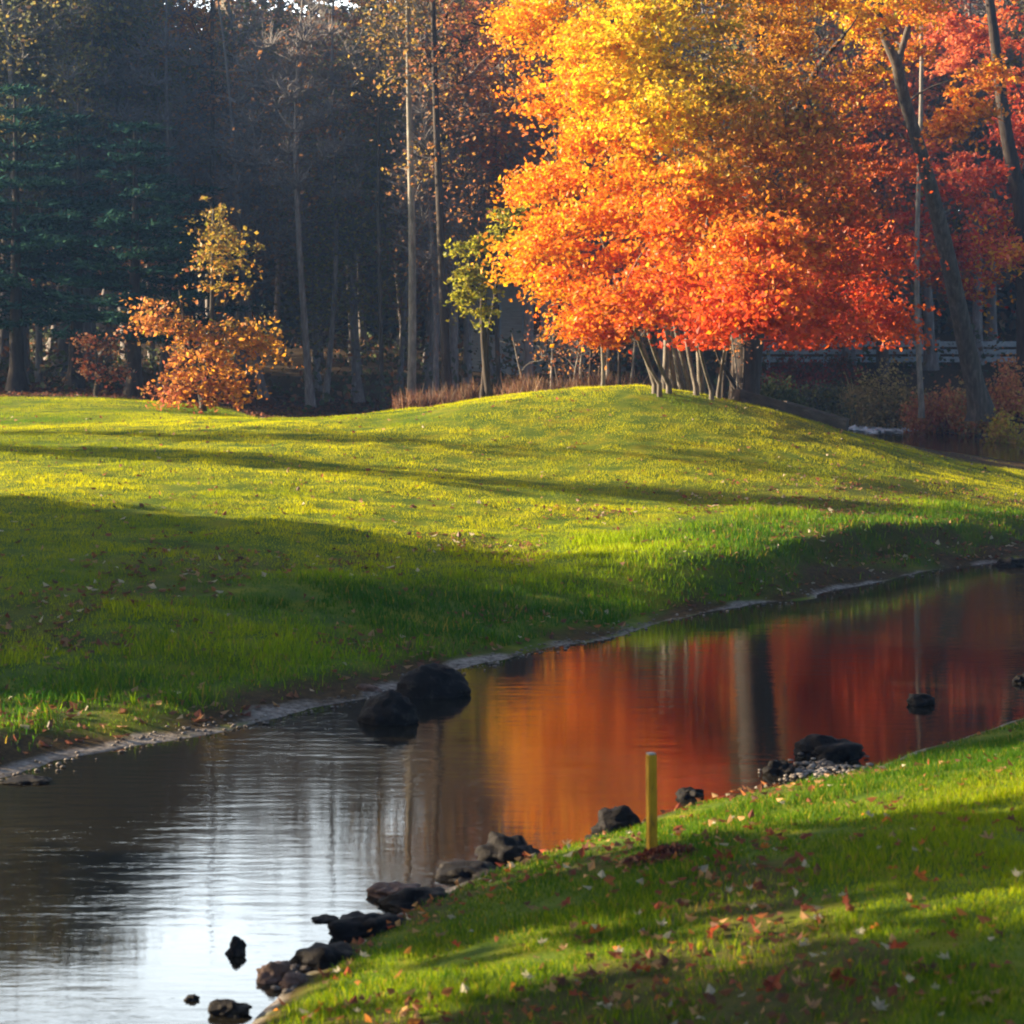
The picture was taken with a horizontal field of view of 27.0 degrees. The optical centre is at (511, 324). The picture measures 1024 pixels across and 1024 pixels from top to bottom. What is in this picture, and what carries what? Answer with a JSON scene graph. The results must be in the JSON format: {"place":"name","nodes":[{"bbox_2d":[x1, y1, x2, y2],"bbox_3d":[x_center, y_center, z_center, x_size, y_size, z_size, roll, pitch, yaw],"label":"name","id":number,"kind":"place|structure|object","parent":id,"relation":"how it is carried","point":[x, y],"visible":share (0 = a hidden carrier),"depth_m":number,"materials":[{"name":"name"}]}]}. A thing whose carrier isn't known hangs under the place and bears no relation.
{"place":"outdoors","nodes":[
{"label":"outdoors","id":0,"kind":"place"},
{"bbox_2d":[0,288,1023,1023],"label":"ground","id":1,"kind":"structure","parent":0,"point":[14,760],"depth_m":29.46,"materials":[{"name":"green plant"}]},
{"bbox_2d":[0,0,104,254],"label":"forest tree","id":2,"kind":"object","parent":1,"relation":"on","point":[27,59],"visible":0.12,"depth_m":71.10,"materials":[{"name":"green plant"}]},
{"bbox_2d":[0,81,119,391],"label":"pine tree","id":3,"kind":"object","parent":1,"relation":"on","point":[15,305],"visible":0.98,"depth_m":63.69,"materials":[{"name":"green plant"}]},
{"bbox_2d":[0,0,121,382],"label":"forest tree","id":4,"kind":"object","parent":1,"relation":"on","point":[66,77],"visible":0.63,"depth_m":68.53,"materials":[{"name":"green plant"}]},
{"bbox_2d":[0,0,130,382],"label":"autumn tree","id":5,"kind":"object","parent":1,"relation":"on","point":[38,335],"visible":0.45,"depth_m":70.84,"materials":[{"name":"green plant"}]},
{"bbox_2d":[0,0,145,374],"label":"forest tree","id":6,"kind":"object","parent":1,"relation":"on","point":[25,335],"visible":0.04,"depth_m":74.55,"materials":[{"name":"green plant"}]},
{"bbox_2d":[0,100,159,388],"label":"pine tree","id":7,"kind":"object","parent":1,"relation":"on","point":[63,255],"visible":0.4,"depth_m":66.73,"materials":[{"name":"green plant"}]},
{"bbox_2d":[20,0,152,384],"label":"forest tree","id":8,"kind":"object","parent":1,"relation":"on","point":[86,152],"visible":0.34,"depth_m":71.57,"materials":[{"name":"green plant"}]},
{"bbox_2d":[5,13,172,375],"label":"forest tree","id":9,"kind":"object","parent":1,"relation":"on","point":[62,344],"visible":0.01,"depth_m":77.71,"materials":[{"name":"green plant"}]},
{"bbox_2d":[5,6,183,366],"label":"forest tree","id":10,"kind":"object","parent":1,"relation":"on","point":[92,291],"visible":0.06,"depth_m":75.87,"materials":[{"name":"green plant"}]},
{"bbox_2d":[63,329,136,395],"bbox_3d":[-11.869,1.145,61.570,2.110,2.249,1.213,0,0,0],"label":"sapling","id":11,"kind":"object","parent":1,"relation":"on","point":[85,367],"visible":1,"depth_m":61.47,"materials":[{"name":"red plant"}]},
{"bbox_2d":[0,0,210,378],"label":"forest tree","id":12,"kind":"object","parent":1,"relation":"on","point":[111,33],"visible":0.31,"depth_m":72.84,"materials":[{"name":"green plant"}]},
{"bbox_2d":[28,119,237,396],"bbox_3d":[-11.135,-1.818,63.281,6.384,8.468,5.600,0,0,41],"label":"pine tree","id":13,"kind":"object","parent":1,"relation":"on","point":[133,285],"visible":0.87,"depth_m":62.59,"materials":[{"name":"green plant"}]},
{"bbox_2d":[83,0,234,388],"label":"forest tree","id":14,"kind":"object","parent":1,"relation":"on","point":[167,108],"visible":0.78,"depth_m":71.37,"materials":[{"name":"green plant"}]},
{"bbox_2d":[115,1,231,380],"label":"forest tree","id":15,"kind":"object","parent":1,"relation":"on","point":[190,169],"visible":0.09,"depth_m":78.16,"materials":[{"name":"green plant"}]},
{"bbox_2d":[122,0,227,376],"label":"autumn tree","id":16,"kind":"object","parent":1,"relation":"on","point":[185,21],"visible":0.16,"depth_m":76.78,"materials":[{"name":"grey plant"}]},
{"bbox_2d":[110,175,271,391],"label":"pine tree","id":17,"kind":"object","parent":1,"relation":"on","point":[191,309],"visible":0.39,"depth_m":68.82,"materials":[{"name":"green plant"}]},
{"bbox_2d":[0,380,399,418],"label":"forest floor litter","id":18,"kind":"object","parent":1,"relation":"on","point":[119,392],"visible":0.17,"depth_m":64.81,"materials":[{"name":"brown plant"}]},
{"bbox_2d":[116,195,303,415],"bbox_3d":[-7.997,-0.406,56.229,3.990,6.170,4.303,0,0,-42],"label":"beech tree","id":19,"kind":"object","parent":1,"relation":"on","point":[251,343],"visible":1,"depth_m":56.05,"materials":[{"name":"orange plant"}]},
{"bbox_2d":[166,0,264,390],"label":"tall tree","id":20,"kind":"object","parent":1,"relation":"on","point":[211,14],"visible":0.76,"depth_m":71.94,"materials":[{"name":"brown plant"}]},
{"bbox_2d":[172,1,266,362],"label":"forest tree","id":21,"kind":"object","parent":1,"relation":"on","point":[200,300],"visible":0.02,"depth_m":90.43,"materials":[{"name":"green plant"}]},
{"bbox_2d":[207,999,251,1017],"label":"rock","id":22,"kind":"object","parent":1,"relation":"on","point":[228,1008],"visible":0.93,"depth_m":11.72,"materials":[{"name":"stone"}]},
{"bbox_2d":[176,23,290,387],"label":"forest tree","id":23,"kind":"object","parent":1,"relation":"on","point":[247,198],"visible":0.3,"depth_m":75.93,"materials":[{"name":"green plant"}]},
{"bbox_2d":[168,0,342,374],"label":"forest tree","id":24,"kind":"object","parent":1,"relation":"on","point":[232,17],"visible":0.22,"depth_m":83.43,"materials":[{"name":"brown plant"}]},
{"bbox_2d":[189,0,342,397],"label":"forest tree","id":25,"kind":"object","parent":1,"relation":"on","point":[234,154],"visible":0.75,"depth_m":69.69,"materials":[{"name":"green plant"}]},
{"bbox_2d":[256,960,292,983],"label":"rock","id":26,"kind":"object","parent":1,"relation":"on","point":[271,972],"visible":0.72,"depth_m":12.34,"materials":[{"name":"brown stone"}]},
{"bbox_2d":[230,0,323,343],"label":"forest tree","id":27,"kind":"object","parent":1,"relation":"on","point":[277,299],"visible":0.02,"depth_m":104.76,"materials":[{"name":"brown plant"}]},
{"bbox_2d":[206,0,403,407],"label":"forest tree","id":28,"kind":"object","parent":1,"relation":"on","point":[296,181],"visible":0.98,"depth_m":66.73,"materials":[{"name":"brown plant"}]},
{"bbox_2d":[266,1,365,362],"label":"forest tree","id":29,"kind":"object","parent":1,"relation":"on","point":[315,10],"visible":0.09,"depth_m":92.12,"materials":[{"name":"brown plant"}]},
{"bbox_2d":[251,82,382,390],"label":"forest tree","id":30,"kind":"object","parent":1,"relation":"on","point":[314,339],"visible":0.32,"depth_m":76.19,"materials":[{"name":"brown plant"}]},
{"bbox_2d":[289,941,358,970],"bbox_3d":[-1.092,3.785,12.624,0.489,0.256,0.354,0,0,0],"label":"rock","id":31,"kind":"object","parent":1,"relation":"on","point":[319,955],"visible":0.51,"depth_m":12.53,"materials":[{"name":"stone"}]},
{"bbox_2d":[282,0,390,401],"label":"autumn tree","id":32,"kind":"object","parent":1,"relation":"on","point":[327,381],"visible":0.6,"depth_m":69.89,"materials":[{"name":"brown plant"}]},
{"bbox_2d":[284,3,405,361],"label":"forest tree","id":33,"kind":"object","parent":1,"relation":"on","point":[332,211],"visible":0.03,"depth_m":92.39,"materials":[{"name":"brown plant"}]},
{"bbox_2d":[274,24,433,402],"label":"forest tree","id":34,"kind":"object","parent":1,"relation":"on","point":[352,232],"visible":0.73,"depth_m":70.37,"materials":[{"name":"brown plant"}]},
{"bbox_2d":[302,12,416,374],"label":"forest tree","id":35,"kind":"object","parent":1,"relation":"on","point":[347,207],"visible":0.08,"depth_m":84.90,"materials":[{"name":"brown plant"}]},
{"bbox_2d":[300,1,418,354],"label":"forest tree","id":36,"kind":"object","parent":1,"relation":"on","point":[363,333],"visible":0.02,"depth_m":98.46,"materials":[{"name":"brown plant"}]},
{"bbox_2d":[327,910,406,941],"bbox_3d":[-0.875,3.792,13.294,0.533,0.250,0.367,0,0,0],"label":"rock","id":37,"kind":"object","parent":1,"relation":"on","point":[356,925],"visible":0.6,"depth_m":13.16,"materials":[{"name":"stone"}]},
{"bbox_2d":[313,0,430,410],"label":"tall tree","id":38,"kind":"object","parent":1,"relation":"on","point":[376,112],"visible":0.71,"depth_m":66.91,"materials":[{"name":"brown plant"}]},
{"bbox_2d":[366,881,420,897],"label":"rock","id":39,"kind":"object","parent":1,"relation":"on","point":[379,889],"visible":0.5,"depth_m":14.16,"materials":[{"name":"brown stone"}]},
{"bbox_2d":[343,68,453,390],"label":"forest tree","id":40,"kind":"object","parent":1,"relation":"on","point":[402,340],"visible":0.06,"depth_m":77.08,"materials":[{"name":"brown plant"}]},
{"bbox_2d":[339,0,471,400],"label":"tall tree","id":41,"kind":"object","parent":1,"relation":"on","point":[411,169],"visible":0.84,"depth_m":60.87,"materials":[{"name":"brown plant"}]},
{"bbox_2d":[377,886,446,912],"bbox_3d":[-0.592,3.787,13.923,0.493,0.212,0.428,0,0,-26],"label":"rock","id":42,"kind":"object","parent":1,"relation":"on","point":[406,898],"visible":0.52,"depth_m":13.88,"materials":[{"name":"stone"}]},
{"bbox_2d":[313,0,535,400],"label":"forest tree","id":43,"kind":"object","parent":1,"relation":"on","point":[428,381],"visible":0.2,"depth_m":70.26,"materials":[{"name":"brown plant"}]},
{"bbox_2d":[345,1,509,367],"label":"forest tree","id":44,"kind":"object","parent":1,"relation":"on","point":[390,255],"visible":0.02,"depth_m":89.57,"materials":[{"name":"brown plant"}]},
{"bbox_2d":[374,105,482,375],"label":"forest tree","id":45,"kind":"object","parent":1,"relation":"on","point":[428,316],"visible":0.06,"depth_m":85.36,"materials":[{"name":"brown plant"}]},
{"bbox_2d":[391,383,478,409],"bbox_3d":[-2.003,1.809,53.037,2.235,0.914,1.757,0,0,15],"label":"shrub","id":46,"kind":"object","parent":1,"relation":"on","point":[420,401],"visible":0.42,"depth_m":52.84,"materials":[{"name":"brown plant"}]},
{"bbox_2d":[363,0,510,396],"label":"forest tree","id":47,"kind":"object","parent":1,"relation":"on","point":[432,270],"visible":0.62,"depth_m":64.61,"materials":[{"name":"brown plant"}]},
{"bbox_2d":[366,0,521,389],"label":"forest tree","id":48,"kind":"object","parent":1,"relation":"on","point":[453,331],"visible":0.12,"depth_m":69.29,"materials":[{"name":"brown plant"}]},
{"bbox_2d":[385,0,511,393],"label":"tall tree","id":49,"kind":"object","parent":1,"relation":"on","point":[446,372],"visible":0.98,"depth_m":59.89,"materials":[{"name":"brown plant"}]},
{"bbox_2d":[375,1,545,391],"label":"forest tree","id":50,"kind":"object","parent":1,"relation":"on","point":[467,358],"visible":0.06,"depth_m":75.67,"materials":[{"name":"brown plant"}]},
{"bbox_2d":[425,378,496,401],"bbox_3d":[-1.244,1.758,54.005,2.071,1.087,1.917,0,0,0],"label":"shrub","id":51,"kind":"object","parent":1,"relation":"on","point":[471,392],"visible":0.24,"depth_m":53.80,"materials":[{"name":"brown plant"}]},
{"bbox_2d":[435,860,500,882],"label":"rock","id":52,"kind":"object","parent":1,"relation":"on","point":[462,871],"visible":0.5,"depth_m":14.62,"materials":[{"name":"stone"}]},
{"bbox_2d":[439,195,536,397],"bbox_3d":[-0.564,-0.620,51.721,2.449,5.518,1.813,0,0,0],"label":"tree","id":53,"kind":"object","parent":1,"relation":"on","point":[475,276],"visible":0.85,"depth_m":51.74,"materials":[{"name":"green plant"}]},
{"bbox_2d":[438,0,540,394],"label":"autumn tree","id":54,"kind":"object","parent":1,"relation":"on","point":[493,151],"visible":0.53,"depth_m":65.83,"materials":[{"name":"grey plant"}]},
{"bbox_2d":[447,6,543,379],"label":"forest tree","id":55,"kind":"object","parent":1,"relation":"on","point":[491,365],"visible":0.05,"depth_m":83.06,"materials":[{"name":"brown plant"}]},
{"bbox_2d":[475,831,539,864],"bbox_3d":[-0.002,3.769,15.154,0.524,0.316,0.403,0,0,0],"label":"rock","id":56,"kind":"object","parent":1,"relation":"on","point":[499,848],"visible":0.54,"depth_m":15.06,"materials":[{"name":"stone"}]},
{"bbox_2d":[0,303,1015,414],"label":"undergrowth","id":57,"kind":"object","parent":1,"relation":"on","point":[295,397],"visible":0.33,"depth_m":77.79,"materials":[{"name":"brown plant"}]},
{"bbox_2d":[0,553,1020,780],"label":"shore pebbles","id":58,"kind":"object","parent":1,"relation":"on","point":[311,710],"visible":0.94,"depth_m":21.91,"materials":[{"name":"grey stone"}]},
{"bbox_2d":[0,383,1023,758],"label":"lawn grass","id":59,"kind":"structure","parent":1,"relation":"on","point":[252,489],"depth_m":34.96,"materials":[{"name":"green plant"}]},
{"bbox_2d":[0,384,1023,763],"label":"lawn leaf litter","id":60,"kind":"object","parent":1,"relation":"on","point":[198,712],"visible":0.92,"depth_m":29.16,"materials":[{"name":"orange plant"}]},
{"bbox_2d":[418,0,615,382],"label":"forest tree","id":61,"kind":"object","parent":1,"relation":"on","point":[528,357],"visible":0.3,"depth_m":65.87,"materials":[{"name":"orange plant"}]},
{"bbox_2d":[30,0,1021,336],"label":"woods","id":62,"kind":"object","parent":1,"relation":"on","point":[1006,290],"visible":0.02,"depth_m":113.92,"materials":[{"name":"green plant"}]},
{"bbox_2d":[462,240,599,374],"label":"house","id":63,"kind":"structure","parent":1,"relation":"on","point":[511,315],"depth_m":88.00,"materials":[{"name":"grey"}]},
{"bbox_2d":[492,362,572,396],"bbox_3d":[0.481,1.544,53.952,2.134,1.178,1.831,0,0,38],"label":"shrub","id":64,"kind":"object","parent":1,"relation":"on","point":[520,386],"visible":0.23,"depth_m":53.90,"materials":[{"name":"brown plant"}]},
{"bbox_2d":[503,1,612,382],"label":"forest tree","id":65,"kind":"object","parent":1,"relation":"on","point":[562,339],"visible":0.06,"depth_m":83.08,"materials":[{"name":"brown plant"}]},
{"bbox_2d":[550,364,649,388],"bbox_3d":[2.306,1.410,54.034,2.942,1.112,2.189,0,0,-25],"label":"shrub","id":66,"kind":"object","parent":1,"relation":"on","point":[591,382],"visible":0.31,"depth_m":53.90,"materials":[{"name":"brown plant"}]},
{"bbox_2d":[591,805,640,835],"bbox_3d":[0.786,3.779,15.941,0.303,0.371,0.350,0,0,-42],"label":"rock","id":67,"kind":"object","parent":1,"relation":"on","point":[622,817],"visible":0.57,"depth_m":15.87,"materials":[{"name":"stone"}]},
{"bbox_2d":[466,0,803,399],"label":"maple tree","id":68,"kind":"object","parent":1,"relation":"on","point":[653,112],"visible":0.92,"depth_m":43.87,"materials":[{"name":"orange plant"}]},
{"bbox_2d":[273,722,1023,1023],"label":"bank leaf litter","id":69,"kind":"object","parent":1,"relation":"on","point":[709,996],"visible":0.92,"depth_m":11.55,"materials":[{"name":"brown plant"}]},
{"bbox_2d":[646,752,656,849],"bbox_3d":[0.890,3.170,13.586,0.067,0.885,0.066,0,0,-20],"label":"marker stake","id":70,"kind":"object","parent":1,"relation":"on","point":[651,799],"visible":0.8,"depth_m":13.56,"materials":[{"name":"yellow paint"}]},
{"bbox_2d":[622,841,704,865],"bbox_3d":[0.970,3.354,13.510,0.489,0.167,0.421,0,0,27],"label":"leaf pile","id":71,"kind":"object","parent":1,"relation":"on","point":[663,850],"visible":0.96,"depth_m":13.45,"materials":[{"name":"brown plant"}]},
{"bbox_2d":[609,5,746,380],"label":"forest tree","id":72,"kind":"object","parent":1,"relation":"on","point":[660,353],"visible":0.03,"depth_m":81.58,"materials":[{"name":"brown plant"}]},
{"bbox_2d":[663,1,817,371],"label":"forest tree","id":73,"kind":"object","parent":1,"relation":"on","point":[696,47],"visible":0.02,"depth_m":87.43,"materials":[{"name":"orange plant"}]},
{"bbox_2d":[760,370,815,406],"bbox_3d":[7.284,2.006,59.968,2.547,1.477,1.975,0,0,0],"label":"shrub","id":74,"kind":"object","parent":1,"relation":"on","point":[773,390],"visible":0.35,"depth_m":59.74,"materials":[{"name":"green plant"}]},
{"bbox_2d":[733,389,846,429],"bbox_3d":[6.626,2.156,50.839,3.636,0.500,0.240,16,-10,-36],"label":"timber edging","id":75,"kind":"object","parent":1,"relation":"on","point":[743,396],"visible":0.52,"depth_m":50.64,"materials":[{"name":"grey wood"}]},
{"bbox_2d":[647,0,949,399],"bbox_3d":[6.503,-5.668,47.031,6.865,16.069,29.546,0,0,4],"label":"autumn tree","id":76,"kind":"object","parent":1,"relation":"on","point":[761,297],"visible":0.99,"depth_m":43.02,"materials":[{"name":"orange plant"}]},
{"bbox_2d":[760,350,839,391],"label":"shrub","id":77,"kind":"object","parent":1,"relation":"on","point":[798,374],"visible":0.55,"depth_m":83.67,"materials":[{"name":"grey plant"}]},
{"bbox_2d":[749,1,871,366],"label":"forest tree","id":78,"kind":"object","parent":1,"relation":"on","point":[816,57],"visible":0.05,"depth_m":92.08,"materials":[{"name":"orange plant"}]},
{"bbox_2d":[790,373,861,420],"bbox_3d":[9.087,2.189,64.073,2.680,1.470,2.089,0,0,0],"label":"shrub","id":79,"kind":"object","parent":1,"relation":"on","point":[824,402],"visible":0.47,"depth_m":63.78,"materials":[{"name":"grey plant"}]},
{"bbox_2d":[816,350,867,385],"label":"shrub","id":80,"kind":"object","parent":1,"relation":"on","point":[850,367],"visible":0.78,"depth_m":85.80,"materials":[{"name":"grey plant"}]},
{"bbox_2d":[788,1,942,369],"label":"forest tree","id":81,"kind":"object","parent":1,"relation":"on","point":[844,349],"visible":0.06,"depth_m":91.39,"materials":[{"name":"orange plant"}]},
{"bbox_2d":[789,0,987,384],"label":"red maple","id":82,"kind":"object","parent":1,"relation":"on","point":[878,135],"visible":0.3,"depth_m":85.92,"materials":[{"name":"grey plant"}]},
{"bbox_2d":[762,340,1015,369],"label":"rail fence","id":83,"kind":"object","parent":1,"relation":"on","point":[954,351],"visible":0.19,"depth_m":91.96,"materials":[{"name":"white paint"}]},
{"bbox_2d":[843,357,936,429],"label":"shrub","id":84,"kind":"object","parent":1,"relation":"on","point":[881,407],"visible":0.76,"depth_m":77.09,"materials":[{"name":"plant"}]},
{"bbox_2d":[808,0,1023,421],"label":"leaning tree","id":85,"kind":"object","parent":1,"relation":"on","point":[979,402],"visible":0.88,"depth_m":66.63,"materials":[{"name":"orange plant"}]},
{"bbox_2d":[851,0,995,356],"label":"forest tree","id":86,"kind":"object","parent":1,"relation":"on","point":[959,223],"visible":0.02,"depth_m":97.43,"materials":[{"name":"red plant"}]},
{"bbox_2d":[886,0,963,417],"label":"sapling","id":87,"kind":"object","parent":1,"relation":"on","point":[921,407],"visible":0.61,"depth_m":73.95,"materials":[{"name":"plant"}]},
{"bbox_2d":[843,0,1008,370],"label":"forest tree","id":88,"kind":"object","parent":1,"relation":"on","point":[932,360],"visible":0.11,"depth_m":90.19,"materials":[{"name":"orange plant"}]},
{"bbox_2d":[889,374,965,433],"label":"shrub","id":89,"kind":"object","parent":1,"relation":"on","point":[935,420],"visible":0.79,"depth_m":74.55,"materials":[{"name":"brown plant"}]},
{"bbox_2d":[874,0,1023,386],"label":"red maple","id":90,"kind":"object","parent":1,"relation":"on","point":[1010,167],"visible":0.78,"depth_m":75.77,"materials":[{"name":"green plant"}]},
{"bbox_2d":[895,0,1023,364],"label":"forest tree","id":91,"kind":"object","parent":1,"relation":"on","point":[977,319],"visible":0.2,"depth_m":92.01,"materials":[{"name":"orange plant"}]},
{"bbox_2d":[944,376,996,435],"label":"shrub","id":92,"kind":"object","parent":1,"relation":"on","point":[959,410],"visible":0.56,"depth_m":72.80,"materials":[{"name":"red plant"}]},
{"bbox_2d":[938,0,1023,356],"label":"forest tree","id":93,"kind":"object","parent":1,"relation":"on","point":[992,310],"visible":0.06,"depth_m":96.11,"materials":[{"name":"orange plant"}]},
{"bbox_2d":[972,402,1023,442],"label":"shrub","id":94,"kind":"object","parent":1,"relation":"on","point":[1001,429],"visible":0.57,"depth_m":68.70,"materials":[{"name":"yellow plant"}]},
{"bbox_2d":[975,0,1023,161],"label":"forest tree","id":95,"kind":"object","parent":1,"relation":"on","point":[1016,60],"visible":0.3,"depth_m":89.41,"materials":[{"name":"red plant"}]},
{"bbox_2d":[985,347,1023,420],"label":"shrub","id":96,"kind":"object","parent":1,"relation":"on","point":[1011,385],"visible":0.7,"depth_m":73.53,"materials":[{"name":"red plant"}]},
{"bbox_2d":[0,430,1023,1023],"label":"water","id":97,"kind":"structure","parent":0,"point":[140,884],"depth_m":18.05,"materials":[{"name":"black liquid"}]},
{"bbox_2d":[357,689,419,725],"bbox_3d":[-1.181,3.772,20.422,0.604,0.561,0.486,0,0,0],"label":"boulder","id":98,"kind":"object","parent":97,"relation":"in","point":[393,707],"visible":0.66,"depth_m":20.28,"materials":[{"name":"stone"}]},
{"bbox_2d":[396,663,470,698],"bbox_3d":[-0.809,3.767,21.954,0.785,0.552,0.668,0,0,0],"label":"boulder","id":99,"kind":"object","parent":97,"relation":"in","point":[431,681],"visible":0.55,"depth_m":21.76,"materials":[{"name":"stone"}]},
{"bbox_2d":[793,734,865,760],"bbox_3d":[2.814,3.795,18.796,0.651,0.369,0.528,0,0,0],"label":"rock","id":100,"kind":"object","parent":97,"relation":"in","point":[821,747],"visible":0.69,"depth_m":18.67,"materials":[{"name":"stone"}]},
{"bbox_2d":[0,495,1023,746],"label":"bank grass","id":101,"kind":"structure","parent":0,"point":[960,507],"depth_m":26.46,"materials":[{"name":"green plant"}]},
{"bbox_2d":[271,752,873,993],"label":"gravel","id":102,"kind":"structure","parent":0,"point":[798,773],"depth_m":18.06,"materials":[{"name":"grey gravel"}]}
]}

